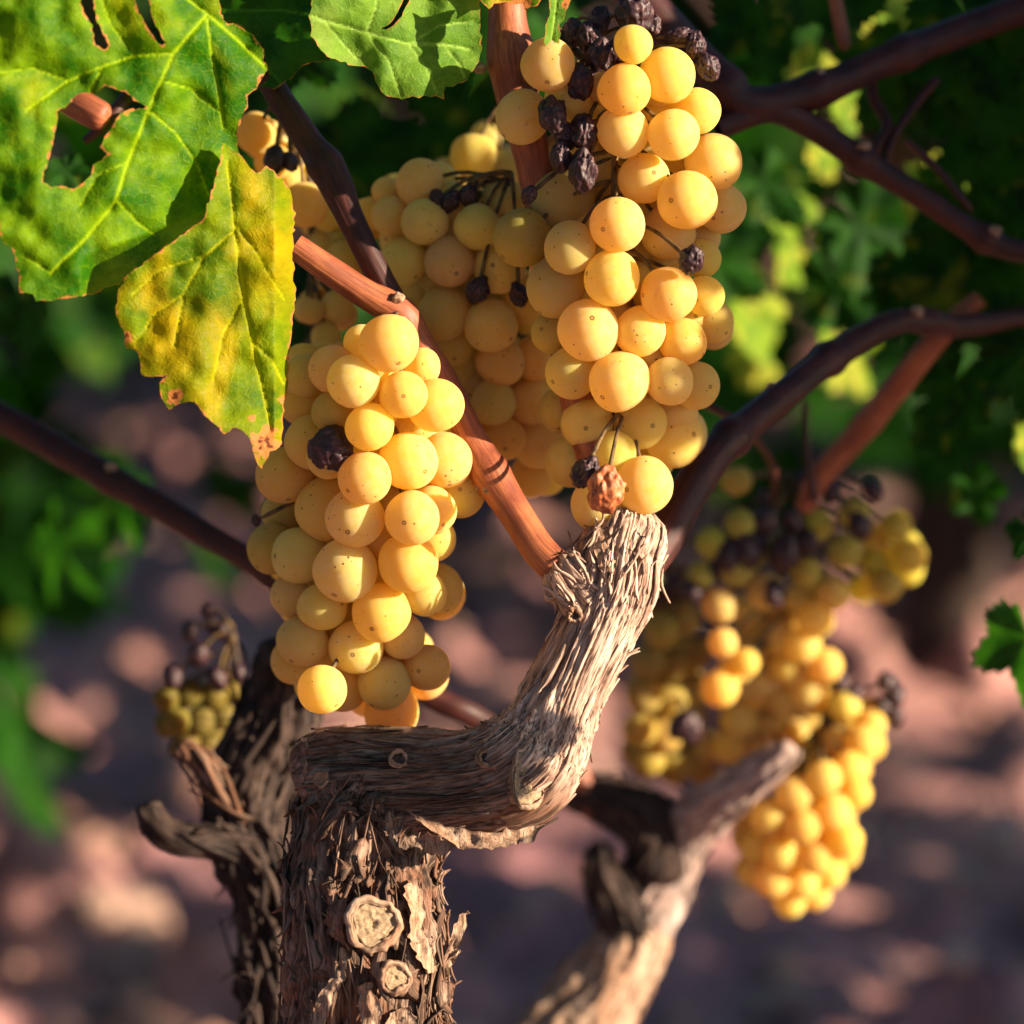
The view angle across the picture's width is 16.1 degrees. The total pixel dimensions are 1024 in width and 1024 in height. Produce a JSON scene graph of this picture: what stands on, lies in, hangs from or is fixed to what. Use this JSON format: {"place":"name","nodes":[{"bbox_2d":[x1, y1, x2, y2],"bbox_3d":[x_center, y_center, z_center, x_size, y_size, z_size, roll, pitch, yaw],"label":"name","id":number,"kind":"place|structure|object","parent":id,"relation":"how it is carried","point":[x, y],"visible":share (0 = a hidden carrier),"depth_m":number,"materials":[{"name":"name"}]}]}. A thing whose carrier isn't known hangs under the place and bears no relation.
{"place":"outdoors","nodes":[
{"label":"outdoors","id":0,"kind":"place"},
{"bbox_2d":[0,21,1023,1023],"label":"ground","id":1,"kind":"structure","parent":0,"point":[975,777],"depth_m":2.37,"materials":[{"name":"soil"}]},
{"bbox_2d":[92,0,155,48],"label":"grapevine","id":2,"kind":"object","parent":1,"relation":"on","point":[99,38],"visible":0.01,"depth_m":5.51,"materials":[{"name":"plant"}]},
{"bbox_2d":[0,28,386,841],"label":"grapevine","id":3,"kind":"object","parent":1,"relation":"on","point":[82,334],"visible":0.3,"depth_m":1.98,"materials":[{"name":"green plant"}]},
{"bbox_2d":[153,601,248,818],"bbox_3d":[-0.105,0.068,1.212,0.032,0.080,0.032,-2,12,-10],"label":"grape bunch","id":4,"kind":"object","parent":3,"relation":"hanging from","point":[181,704],"visible":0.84,"depth_m":1.20,"materials":[{"name":"yellow food"}]},
{"bbox_2d":[52,0,767,328],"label":"grapevine","id":5,"kind":"object","parent":1,"relation":"on","point":[592,4],"visible":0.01,"depth_m":3.66,"materials":[{"name":"green plant"}]},
{"bbox_2d":[55,0,910,498],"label":"grapevine","id":6,"kind":"object","parent":1,"relation":"on","point":[697,14],"visible":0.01,"depth_m":3.09,"materials":[{"name":"plant"}]},
{"bbox_2d":[0,0,1023,1023],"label":"grapevine","id":7,"kind":"object","parent":1,"relation":"on","point":[324,852],"visible":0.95,"depth_m":1.08,"materials":[{"name":"brown plant"}]},
{"bbox_2d":[237,106,362,342],"bbox_3d":[-0.065,-0.094,1.133,0.041,0.084,0.056,0,12,0],"label":"grape bunch","id":8,"kind":"object","parent":7,"relation":"hanging from","point":[263,141],"visible":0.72,"depth_m":1.12,"materials":[{"name":"yellow food"}]},
{"bbox_2d":[247,311,483,726],"bbox_3d":[-0.044,0.001,1.090,0.071,0.134,0.092,0,12,0],"label":"grape bunch","id":9,"kind":"object","parent":7,"relation":"hanging from","point":[366,488],"visible":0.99,"depth_m":1.06,"materials":[{"name":"yellow food"}]},
{"bbox_2d":[359,158,562,497],"bbox_3d":[-0.015,-0.058,1.126,0.069,0.108,0.086,0,12,0],"label":"grape bunch","id":10,"kind":"object","parent":7,"relation":"attached to","point":[459,280],"visible":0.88,"depth_m":1.09,"materials":[{"name":"yellow food"}]},
{"bbox_2d":[435,106,519,188],"bbox_3d":[-0.007,-0.116,1.157,0.032,0.033,0.051,3,12,13],"label":"grape bunch","id":11,"kind":"object","parent":7,"relation":"hanging from","point":[481,147],"visible":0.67,"depth_m":1.14,"materials":[{"name":"yellow food"}]},
{"bbox_2d":[493,0,746,527],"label":"grape bunch","id":12,"kind":"object","parent":7,"relation":"hanging from","point":[633,322],"visible":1,"depth_m":1.05,"materials":[{"name":"yellow food"}]},
{"bbox_2d":[620,563,717,785],"bbox_3d":[0.056,0.058,1.297,0.033,0.087,0.068,2,12,11],"label":"grape bunch","id":13,"kind":"object","parent":7,"relation":"hanging from","point":[664,728],"visible":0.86,"depth_m":1.28,"materials":[{"name":"yellow food"}]},
{"bbox_2d":[663,466,926,764],"bbox_3d":[0.098,0.039,1.282,0.098,0.125,0.083,0,12,0],"label":"grape bunch","id":14,"kind":"object","parent":7,"relation":"hanging from","point":[768,615],"visible":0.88,"depth_m":1.26,"materials":[{"name":"yellow food"}]},
{"bbox_2d":[731,670,904,917],"bbox_3d":[0.108,0.099,1.284,0.061,0.089,0.063,0,12,0],"label":"grape bunch","id":15,"kind":"object","parent":7,"relation":"attached to","point":[817,800],"visible":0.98,"depth_m":1.27,"materials":[{"name":"yellow food"}]},
{"bbox_2d":[0,206,1023,1023],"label":"stones","id":16,"kind":"object","parent":1,"relation":"on","point":[138,916],"visible":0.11,"depth_m":2.35,"materials":[{"name":"stone"}]},
{"bbox_2d":[225,0,1023,668],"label":"grapevine","id":17,"kind":"object","parent":1,"relation":"on","point":[949,594],"visible":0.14,"depth_m":2.58,"materials":[{"name":"green plant"}]},
{"bbox_2d":[582,0,757,54],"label":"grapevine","id":18,"kind":"object","parent":1,"relation":"on","point":[587,11],"visible":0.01,"depth_m":5.44,"materials":[{"name":"plant"}]},
{"bbox_2d":[729,53,936,207],"bbox_3d":[0.668,-0.732,4.291,1.215,1.193,1.195,7,14,30],"label":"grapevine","id":19,"kind":"object","parent":1,"relation":"on","point":[922,141],"visible":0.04,"depth_m":4.07,"materials":[{"name":"plant"}]}
]}

